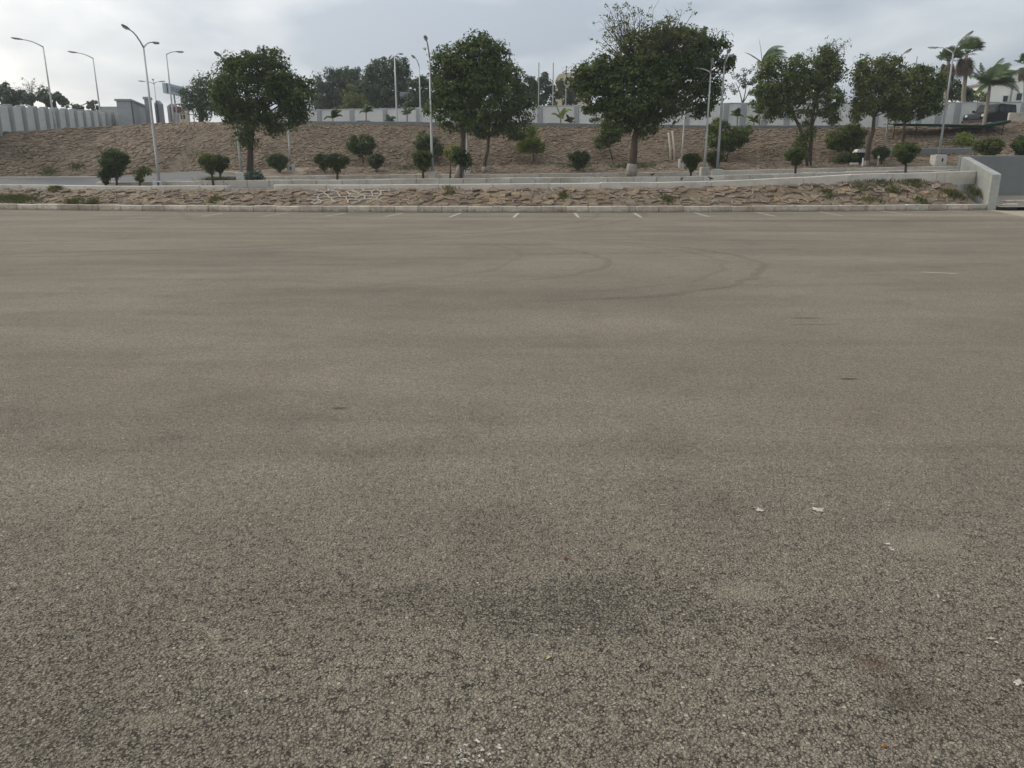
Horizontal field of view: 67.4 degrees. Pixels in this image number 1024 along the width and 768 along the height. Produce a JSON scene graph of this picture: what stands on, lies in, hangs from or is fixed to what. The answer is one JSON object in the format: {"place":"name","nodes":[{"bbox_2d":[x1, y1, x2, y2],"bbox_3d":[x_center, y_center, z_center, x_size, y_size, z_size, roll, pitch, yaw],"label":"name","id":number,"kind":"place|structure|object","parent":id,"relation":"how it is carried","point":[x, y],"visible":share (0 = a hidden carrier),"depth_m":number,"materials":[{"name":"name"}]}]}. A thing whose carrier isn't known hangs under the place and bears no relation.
{"place":"outdoors","nodes":[
{"label":"outdoors","id":0,"kind":"place"},
{"bbox_2d":[0,172,273,189],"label":"road","id":1,"kind":"structure","parent":0,"point":[183,176],"depth_m":44.37,"materials":[{"name":"asphalt"}]},
{"bbox_2d":[96,168,111,185],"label":"topiary shrub","id":2,"kind":"object","parent":1,"relation":"on","point":[103,175],"visible":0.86,"depth_m":40.12,"materials":[{"name":"green plant"}]},
{"bbox_2d":[132,165,152,185],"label":"tree","id":3,"kind":"object","parent":1,"relation":"on","point":[143,171],"visible":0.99,"depth_m":39.97,"materials":[{"name":"green plant"}]},
{"bbox_2d":[196,153,217,185],"bbox_3d":[-15.728,-11.002,39.805,1.132,1.894,1.038,0,15,0],"label":"topiary shrub","id":4,"kind":"object","parent":1,"relation":"on","point":[208,162],"visible":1,"depth_m":39.52,"materials":[{"name":"green plant"}]},
{"bbox_2d":[0,166,956,179],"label":"road kerb","id":5,"kind":"structure","parent":1,"relation":"on","point":[409,176],"depth_m":48.24,"materials":[{"name":"grey concrete"}]},
{"bbox_2d":[0,171,975,190],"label":"road kerb","id":6,"kind":"structure","parent":1,"relation":"on","point":[960,177],"depth_m":34.78,"materials":[{"name":"concrete"}]},
{"bbox_2d":[97,170,955,186],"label":"median kerb","id":7,"kind":"structure","parent":1,"relation":"on","point":[273,182],"depth_m":39.20,"materials":[{"name":"grey concrete"}]},
{"bbox_2d":[891,139,920,172],"bbox_3d":[20.509,-11.734,40.015,1.803,1.951,1.218,0,15,0],"label":"topiary shrub","id":8,"kind":"object","parent":1,"relation":"on","point":[905,153],"visible":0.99,"depth_m":39.74,"materials":[{"name":"green plant"}]},
{"bbox_2d":[0,180,975,206],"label":"embankment","id":9,"kind":"structure","parent":0,"point":[773,195],"depth_m":33.69,"materials":[{"name":"beige soil"}]},
{"bbox_2d":[0,210,1023,767],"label":"parking lot","id":10,"kind":"structure","parent":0,"point":[790,308],"depth_m":4.05,"materials":[{"name":"asphalt"}]},
{"bbox_2d":[0,203,1017,212],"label":"parking kerb","id":11,"kind":"structure","parent":10,"relation":"on","point":[527,209],"depth_m":32.38,"materials":[{"name":"concrete"}]},
{"bbox_2d":[0,363,1023,767],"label":"loose chippings","id":12,"kind":"object","parent":10,"relation":"on","point":[510,603],"visible":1,"depth_m":2.84,"materials":[{"name":"gravel"}]},
{"bbox_2d":[0,121,1023,176],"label":"stone embankment","id":13,"kind":"structure","parent":0,"point":[60,149],"depth_m":52.10,"materials":[{"name":"stone"}]},
{"bbox_2d":[345,134,377,162],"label":"tree","id":14,"kind":"object","parent":13,"relation":"on","point":[356,146],"visible":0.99,"depth_m":50.64,"materials":[{"name":"green plant"}]},
{"bbox_2d":[412,132,445,159],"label":"tree","id":15,"kind":"object","parent":13,"relation":"on","point":[425,145],"visible":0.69,"depth_m":50.65,"materials":[{"name":"green plant"}]},
{"bbox_2d":[515,123,546,161],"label":"tree","id":16,"kind":"object","parent":13,"relation":"on","point":[531,142],"visible":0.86,"depth_m":50.65,"materials":[{"name":"green plant"}]},
{"bbox_2d":[278,120,860,128],"bbox_3d":[3.404,-18.386,54.780,42.724,0.829,0.517,0,15,0],"label":"terrace coping","id":17,"kind":"object","parent":13,"relation":"on","point":[553,124],"visible":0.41,"depth_m":54.52,"materials":[{"name":"concrete"}]},
{"bbox_2d":[592,118,625,159],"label":"tree","id":18,"kind":"object","parent":13,"relation":"on","point":[600,141],"visible":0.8,"depth_m":50.78,"materials":[{"name":"green plant"}]},
{"bbox_2d":[824,121,869,153],"bbox_3d":[22.146,-16.166,50.807,2.852,2.582,1.729,0,15,0],"label":"bush","id":19,"kind":"object","parent":13,"relation":"on","point":[839,141],"visible":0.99,"depth_m":50.49,"materials":[{"name":"green plant"}]},
{"bbox_2d":[890,148,973,154],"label":"wall","id":20,"kind":"structure","parent":13,"relation":"on","point":[944,150],"depth_m":50.97,"materials":[{"name":"concrete"}]},
{"bbox_2d":[884,120,1010,138],"bbox_3d":[30.118,-17.502,53.421,7.988,1.606,1.500,0,15,0],"label":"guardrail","id":21,"kind":"object","parent":13,"relation":"on","point":[996,123],"visible":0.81,"depth_m":52.59,"materials":[{"name":"metal"}]},
{"bbox_2d":[951,130,976,145],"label":"bush","id":22,"kind":"object","parent":13,"relation":"on","point":[965,138],"visible":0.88,"depth_m":51.77,"materials":[{"name":"green plant"}]},
{"bbox_2d":[970,58,1023,132],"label":"feather palm","id":23,"kind":"object","parent":13,"relation":"on","point":[996,74],"visible":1,"depth_m":52.43,"materials":[{"name":"green plant"}]},
{"bbox_2d":[124,154,1015,176],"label":"planting bed","id":24,"kind":"object","parent":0,"point":[662,167],"visible":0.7,"depth_m":49.44,"materials":[{"name":"soil"}]},
{"bbox_2d":[265,153,290,172],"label":"topiary shrub","id":25,"kind":"object","parent":24,"relation":"on","point":[276,161],"visible":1,"depth_m":48.95,"materials":[{"name":"green plant"}]},
{"bbox_2d":[276,68,294,171],"bbox_3d":[-14.431,-16.495,48.259,0.480,6.461,1.894,3,16,10],"label":"street lamp","id":26,"kind":"object","parent":24,"relation":"on","point":[290,167],"visible":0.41,"depth_m":49.45,"materials":[{"name":"metal"}]},
{"bbox_2d":[313,152,328,171],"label":"topiary shrub","id":27,"kind":"object","parent":24,"relation":"on","point":[319,158],"visible":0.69,"depth_m":49.02,"materials":[{"name":"green plant"}]},
{"bbox_2d":[366,152,385,171],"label":"topiary shrub","id":28,"kind":"object","parent":24,"relation":"on","point":[376,160],"visible":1,"depth_m":48.98,"materials":[{"name":"green plant"}]},
{"bbox_2d":[0,133,982,204],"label":"grass","id":29,"kind":"structure","parent":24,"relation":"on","point":[953,194],"depth_m":35.13,"materials":[{"name":"plant"}]},
{"bbox_2d":[457,58,539,171],"bbox_3d":[-0.858,-16.714,48.149,5.217,6.926,3.491,0,15,0],"label":"shade tree","id":30,"kind":"object","parent":24,"relation":"on","point":[518,99],"visible":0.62,"depth_m":47.72,"materials":[{"name":"green plant"}]},
{"bbox_2d":[194,163,873,180],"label":"leaf litter","id":31,"kind":"object","parent":24,"relation":"on","point":[623,176],"visible":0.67,"depth_m":40.59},
{"bbox_2d":[567,150,590,170],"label":"topiary shrub","id":32,"kind":"object","parent":24,"relation":"on","point":[578,162],"visible":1,"depth_m":48.66,"materials":[{"name":"green plant"}]},
{"bbox_2d":[678,111,685,167],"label":"street lamp","id":33,"kind":"object","parent":24,"relation":"on","point":[681,165],"visible":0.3,"depth_m":49.33,"materials":[{"name":"metal"}]},
{"bbox_2d":[706,149,726,167],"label":"topiary shrub","id":34,"kind":"object","parent":24,"relation":"on","point":[711,158],"visible":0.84,"depth_m":48.73,"materials":[{"name":"green plant"}]},
{"bbox_2d":[704,117,753,161],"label":"tree","id":35,"kind":"object","parent":24,"relation":"on","point":[728,143],"visible":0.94,"depth_m":50.22,"materials":[{"name":"green plant"}]},
{"bbox_2d":[748,37,851,166],"bbox_3d":[17.797,-17.475,47.937,6.248,7.931,3.146,0,15,0],"label":"shade tree","id":36,"kind":"object","parent":24,"relation":"on","point":[818,78],"visible":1,"depth_m":47.39,"materials":[{"name":"green plant"}]},
{"bbox_2d":[832,151,859,163],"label":"bush","id":37,"kind":"object","parent":24,"relation":"on","point":[849,158],"visible":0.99,"depth_m":49.52,"materials":[{"name":"green plant"}]},
{"bbox_2d":[853,149,865,162],"bbox_3d":[22.486,-14.730,49.776,0.660,0.920,0.560,0,15,0],"label":"waste bin","id":38,"kind":"object","parent":24,"relation":"on","point":[861,155],"visible":0.64,"depth_m":49.52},
{"bbox_2d":[871,146,890,163],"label":"topiary shrub","id":39,"kind":"object","parent":24,"relation":"on","point":[882,152],"visible":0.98,"depth_m":48.62,"materials":[{"name":"green plant"}]},
{"bbox_2d":[845,51,918,165],"bbox_3d":[22.929,-17.104,48.145,4.611,6.893,2.660,0,15,0],"label":"shade tree","id":40,"kind":"object","parent":24,"relation":"on","point":[882,78],"visible":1,"depth_m":47.39,"materials":[{"name":"green plant"}]},
{"bbox_2d":[889,62,951,142],"bbox_3d":[25.941,-17.324,49.134,3.992,6.177,2.675,0,15,0],"label":"shade tree","id":41,"kind":"object","parent":24,"relation":"on","point":[928,101],"visible":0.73,"depth_m":48.34,"materials":[{"name":"green plant"}]},
{"bbox_2d":[927,30,973,165],"bbox_3d":[27.007,-17.470,47.802,0.886,7.786,3.384,-4,16,-15],"label":"street lamp","id":42,"kind":"object","parent":24,"relation":"on","point":[939,159],"visible":0.99,"depth_m":48.16,"materials":[{"name":"metal"}]},
{"bbox_2d":[991,208,1023,216],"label":"concrete pavement","id":43,"kind":"structure","parent":0,"point":[1019,212],"depth_m":32.80,"materials":[{"name":"concrete"}]},
{"bbox_2d":[997,195,1023,206],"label":"ramp apron","id":44,"kind":"object","parent":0,"point":[1010,197],"visible":0.5,"depth_m":37.78,"materials":[{"name":"concrete"}]},
{"bbox_2d":[957,157,1000,209],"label":"wing wall","id":45,"kind":"structure","parent":44,"relation":"on","point":[987,179],"depth_m":35.15,"materials":[{"name":"concrete"}]},
{"bbox_2d":[955,156,1023,194],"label":"retaining wall","id":46,"kind":"structure","parent":44,"relation":"on","point":[1010,169],"depth_m":40.47,"materials":[{"name":"concrete"}]},
{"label":"terrace","id":47,"kind":"structure","parent":0,"visible":0},
{"bbox_2d":[0,81,37,105],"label":"background tree","id":48,"kind":"object","parent":47,"relation":"on","point":[14,97],"visible":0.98,"depth_m":61.69,"materials":[{"name":"green plant"}]},
{"bbox_2d":[13,78,46,105],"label":"background tree","id":49,"kind":"object","parent":47,"relation":"on","point":[32,91],"visible":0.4,"depth_m":65.55,"materials":[{"name":"green plant"}]},
{"bbox_2d":[11,37,55,128],"bbox_3d":[-34.729,-21.694,55.830,1.984,6.363,0.200,-8,17,-28],"label":"street lamp","id":50,"kind":"object","parent":47,"relation":"on","point":[54,123],"visible":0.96,"depth_m":56.09,"materials":[{"name":"metal"}]},
{"bbox_2d":[36,85,70,107],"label":"background tree","id":51,"kind":"object","parent":47,"relation":"on","point":[58,97],"visible":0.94,"depth_m":63.65,"materials":[{"name":"green plant"}]},
{"bbox_2d":[0,104,118,136],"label":"stepped wall","id":52,"kind":"structure","parent":47,"relation":"on","point":[19,118],"depth_m":56.18,"materials":[{"name":"paint"}]},
{"bbox_2d":[68,51,102,125],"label":"street lamp","id":53,"kind":"object","parent":47,"relation":"on","point":[96,85],"visible":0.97,"depth_m":65.56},
{"bbox_2d":[71,100,100,110],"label":"background tree","id":54,"kind":"object","parent":47,"relation":"on","point":[90,105],"visible":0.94,"depth_m":79.09,"materials":[{"name":"green plant"}]},
{"bbox_2d":[114,99,146,124],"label":"gate lodge","id":55,"kind":"structure","parent":47,"relation":"on","point":[131,112],"depth_m":72.02,"materials":[{"name":"concrete"}]},
{"bbox_2d":[143,97,153,123],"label":"gate pillar","id":56,"kind":"structure","parent":47,"relation":"on","point":[147,109],"depth_m":74.30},
{"bbox_2d":[154,100,164,122],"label":"gate pillar","id":57,"kind":"structure","parent":47,"relation":"on","point":[159,111],"depth_m":75.33,"materials":[{"name":"concrete"}]},
{"bbox_2d":[167,104,179,122],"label":"gate pillar","id":58,"kind":"structure","parent":47,"relation":"on","point":[169,111],"depth_m":73.43,"materials":[{"name":"concrete"}]},
{"bbox_2d":[166,51,183,122],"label":"street lamp","id":59,"kind":"object","parent":47,"relation":"on","point":[169,84],"visible":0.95,"depth_m":56.79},
{"bbox_2d":[162,83,189,118],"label":"sign board","id":60,"kind":"object","parent":47,"relation":"on","point":[165,87],"visible":0.51,"depth_m":74.53,"materials":[{"name":"metal"}]},
{"bbox_2d":[173,107,189,121],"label":"booth","id":61,"kind":"object","parent":47,"relation":"on","point":[179,111],"visible":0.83,"depth_m":69.73,"materials":[{"name":"beige concrete"}]},
{"bbox_2d":[175,103,196,122],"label":"railing","id":62,"kind":"object","parent":47,"relation":"on","point":[182,114],"visible":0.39,"depth_m":69.01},
{"bbox_2d":[175,69,223,121],"bbox_3d":[-24.853,-22.998,62.012,4.764,4.695,3.184,0,15,0],"label":"background tree","id":63,"kind":"object","parent":47,"relation":"on","point":[198,98],"visible":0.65,"depth_m":61.62,"materials":[{"name":"green plant"}]},
{"bbox_2d":[309,66,340,108],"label":"background tree","id":64,"kind":"object","parent":47,"relation":"on","point":[322,87],"visible":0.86,"depth_m":86.11,"materials":[{"name":"green plant"}]},
{"bbox_2d":[315,67,350,108],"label":"background tree","id":65,"kind":"object","parent":47,"relation":"on","point":[330,102],"visible":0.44,"depth_m":87.76,"materials":[{"name":"green plant"}]},
{"bbox_2d":[324,107,342,120],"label":"young palm","id":66,"kind":"object","parent":47,"relation":"on","point":[334,112],"visible":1,"depth_m":58.57,"materials":[{"name":"green plant"}]},
{"bbox_2d":[337,65,367,108],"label":"background tree","id":67,"kind":"object","parent":47,"relation":"on","point":[350,76],"visible":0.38,"depth_m":85.50,"materials":[{"name":"green plant"}]},
{"bbox_2d":[339,83,372,108],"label":"background tree","id":68,"kind":"object","parent":47,"relation":"on","point":[353,96],"visible":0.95,"depth_m":73.20,"materials":[{"name":"green plant"}]},
{"bbox_2d":[357,56,413,107],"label":"background tree","id":69,"kind":"object","parent":47,"relation":"on","point":[379,92],"visible":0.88,"depth_m":83.60,"materials":[{"name":"green plant"}]},
{"bbox_2d":[394,53,402,120],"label":"street lamp","id":70,"kind":"object","parent":47,"relation":"on","point":[395,86],"visible":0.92,"depth_m":56.79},
{"bbox_2d":[401,103,415,121],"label":"young palm","id":71,"kind":"object","parent":47,"relation":"on","point":[406,112],"visible":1,"depth_m":59.52,"materials":[{"name":"green plant"}]},
{"bbox_2d":[403,73,449,107],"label":"background tree","id":72,"kind":"object","parent":47,"relation":"on","point":[413,97],"visible":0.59,"depth_m":78.44,"materials":[{"name":"green plant"}]},
{"bbox_2d":[283,103,722,124],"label":"boundary wall","id":73,"kind":"structure","parent":47,"relation":"on","point":[544,114],"depth_m":63.71,"materials":[{"name":"paint"}]},
{"bbox_2d":[520,74,544,105],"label":"background tree","id":74,"kind":"object","parent":47,"relation":"on","point":[534,92],"visible":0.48,"depth_m":78.56,"materials":[{"name":"green plant"}]},
{"bbox_2d":[534,72,562,105],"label":"background tree","id":75,"kind":"object","parent":47,"relation":"on","point":[545,82],"visible":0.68,"depth_m":82.38,"materials":[{"name":"green plant"}]},
{"bbox_2d":[552,103,570,122],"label":"young palm","id":76,"kind":"object","parent":47,"relation":"on","point":[563,111],"visible":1,"depth_m":57.70,"materials":[{"name":"green plant"}]},
{"bbox_2d":[555,78,580,104],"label":"background tree","id":77,"kind":"object","parent":47,"relation":"on","point":[571,99],"visible":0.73,"depth_m":84.17,"materials":[{"name":"green plant"}]},
{"bbox_2d":[553,73,586,104],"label":"beige building","id":78,"kind":"structure","parent":47,"relation":"on","point":[560,76],"depth_m":121.73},
{"bbox_2d":[727,67,755,102],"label":"background tree","id":79,"kind":"object","parent":47,"relation":"on","point":[744,81],"visible":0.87,"depth_m":69.22,"materials":[{"name":"green plant"}]},
{"bbox_2d":[744,41,788,97],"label":"feather palm","id":80,"kind":"object","parent":47,"relation":"on","point":[776,51],"visible":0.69,"depth_m":69.50,"materials":[{"name":"green plant"}]},
{"bbox_2d":[722,102,1023,127],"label":"boundary wall","id":81,"kind":"structure","parent":47,"relation":"on","point":[956,112],"depth_m":60.57,"materials":[{"name":"paint"}]},
{"bbox_2d":[936,45,966,101],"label":"fan palm","id":82,"kind":"object","parent":47,"relation":"on","point":[959,53],"visible":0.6,"depth_m":61.57,"materials":[{"name":"green plant"}]},
{"bbox_2d":[938,79,977,101],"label":"background tree","id":83,"kind":"object","parent":47,"relation":"on","point":[955,95],"visible":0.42,"depth_m":67.32,"materials":[{"name":"green plant"}]},
{"bbox_2d":[954,36,985,101],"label":"fan palm","id":84,"kind":"object","parent":47,"relation":"on","point":[965,68],"visible":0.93,"depth_m":62.06,"materials":[{"name":"green plant"}]},
{"bbox_2d":[948,65,1023,101],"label":"white house","id":85,"kind":"structure","parent":47,"relation":"on","point":[999,93],"depth_m":78.92,"materials":[{"name":"paint"}]},
{"bbox_2d":[961,104,1016,123],"bbox_3d":[35.754,-20.004,57.512,4.040,1.758,2.100,-8,17,-27],"label":"parked car","id":86,"kind":"object","parent":47,"relation":"on","point":[998,112],"visible":0.53,"depth_m":56.83,"materials":[{"name":"black paint"}]},
{"bbox_2d":[1007,113,1023,121],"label":"wall","id":87,"kind":"structure","parent":47,"relation":"on","point":[1016,117],"depth_m":55.65,"materials":[{"name":"concrete"}]},
{"bbox_2d":[1014,53,1023,101],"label":"fan palm","id":88,"kind":"object","parent":47,"relation":"on","point":[1021,75],"visible":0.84,"depth_m":61.51,"materials":[{"name":"green plant"}]},
{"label":"median","id":89,"kind":"structure","parent":0,"visible":0},
{"bbox_2d":[95,147,131,185],"bbox_3d":[-20.671,-11.229,40.066,1.790,2.203,1.422,0,15,0],"label":"topiary shrub","id":90,"kind":"object","parent":89,"relation":"on","point":[116,168],"visible":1,"depth_m":39.71,"materials":[{"name":"green plant"}]},
{"bbox_2d":[121,24,166,185],"bbox_3d":[-18.388,-13.763,39.075,0.520,7.738,3.784,0,15,0],"label":"street lamp","id":91,"kind":"object","parent":89,"relation":"on","point":[158,182],"visible":0.97,"depth_m":39.24,"materials":[{"name":"metal"}]},
{"bbox_2d":[212,153,229,176],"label":"topiary shrub","id":92,"kind":"object","parent":89,"relation":"on","point":[222,164],"visible":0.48,"depth_m":41.19,"materials":[{"name":"green plant"}]},
{"bbox_2d":[214,51,246,179],"bbox_3d":[-14.142,-13.423,39.350,0.440,6.198,3.835,0,15,0],"label":"street lamp","id":93,"kind":"object","parent":89,"relation":"on","point":[240,174],"visible":0.52,"depth_m":39.91,"materials":[{"name":"metal"}]},
{"bbox_2d":[243,167,265,179],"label":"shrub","id":94,"kind":"object","parent":89,"relation":"on","point":[253,174],"visible":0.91,"depth_m":39.98,"materials":[{"name":"green plant"}]},
{"bbox_2d":[204,45,322,177],"bbox_3d":[-12.772,-13.841,39.657,5.792,6.780,3.366,-6,16,-20],"label":"shade tree","id":95,"kind":"object","parent":89,"relation":"on","point":[287,90],"visible":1,"depth_m":38.87,"materials":[{"name":"green plant"}]},
{"bbox_2d":[323,152,349,179],"bbox_3d":[-9.096,-11.222,39.820,1.492,1.538,1.077,0,15,0],"label":"topiary shrub","id":96,"kind":"object","parent":89,"relation":"on","point":[334,163],"visible":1,"depth_m":39.57,"materials":[{"name":"green plant"}]},
{"bbox_2d":[412,150,432,177],"bbox_3d":[-4.643,-11.306,39.772,1.186,1.628,1.203,0,15,0],"label":"topiary shrub","id":97,"kind":"object","parent":89,"relation":"on","point":[421,162],"visible":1,"depth_m":39.56,"materials":[{"name":"green plant"}]},
{"bbox_2d":[423,35,436,177],"bbox_3d":[-4.163,-13.780,39.107,0.545,6.833,3.332,-2,16,-7],"label":"street lamp","id":98,"kind":"object","parent":89,"relation":"on","point":[432,173],"visible":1,"depth_m":39.40,"materials":[{"name":"metal"}]},
{"bbox_2d":[443,143,457,177],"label":"tree","id":99,"kind":"object","parent":89,"relation":"on","point":[446,152],"visible":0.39,"depth_m":44.42,"materials":[{"name":"green plant"}]},
{"bbox_2d":[449,146,473,177],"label":"tree","id":100,"kind":"object","parent":89,"relation":"on","point":[456,154],"visible":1,"depth_m":39.97,"materials":[{"name":"green plant"}]},
{"bbox_2d":[421,28,514,177],"bbox_3d":[-2.309,-14.272,39.631,4.896,7.470,2.840,0,15,0],"label":"shade tree","id":101,"kind":"object","parent":89,"relation":"on","point":[473,75],"visible":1,"depth_m":38.85,"materials":[{"name":"green plant"}]},
{"bbox_2d":[560,2,736,176],"bbox_3d":[7.803,-15.163,40.185,9.906,8.715,4.895,-8,18,-28],"label":"shade tree","id":102,"kind":"object","parent":89,"relation":"on","point":[654,85],"visible":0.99,"depth_m":39.03,"materials":[{"name":"green plant"}]},
{"bbox_2d":[681,152,703,175],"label":"topiary shrub","id":103,"kind":"object","parent":89,"relation":"on","point":[689,160],"visible":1,"depth_m":39.83,"materials":[{"name":"green plant"}]},
{"bbox_2d":[693,58,713,175],"bbox_3d":[10.030,-13.840,40.261,1.458,6.039,2.998,0,15,0],"label":"street lamp","id":104,"kind":"object","parent":89,"relation":"on","point":[703,170],"visible":0.98,"depth_m":40.49,"materials":[{"name":"metal"}]},
{"bbox_2d":[711,48,733,175],"bbox_3d":[10.817,-13.830,39.651,0.662,6.321,3.424,5,16,17],"label":"street lamp","id":105,"kind":"object","parent":89,"relation":"on","point":[717,171],"visible":0.96,"depth_m":39.73,"materials":[{"name":"metal"}]},
{"bbox_2d":[784,146,808,173],"bbox_3d":[14.692,-11.541,39.865,1.377,1.518,1.142,0,15,0],"label":"topiary shrub","id":106,"kind":"object","parent":89,"relation":"on","point":[797,156],"visible":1,"depth_m":39.65,"materials":[{"name":"green plant"}]},
{"bbox_2d":[971,136,1006,155],"bbox_3d":[27.461,-13.285,44.541,2.110,2.103,1.425,0,15,0],"label":"topiary shrub","id":107,"kind":"object","parent":89,"relation":"on","point":[990,146],"visible":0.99,"depth_m":44.19,"materials":[{"name":"green plant"}]},
{"bbox_2d":[1010,135,1023,155],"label":"topiary shrub","id":108,"kind":"object","parent":89,"relation":"on","point":[1017,145],"visible":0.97,"depth_m":44.29,"materials":[{"name":"green plant"}]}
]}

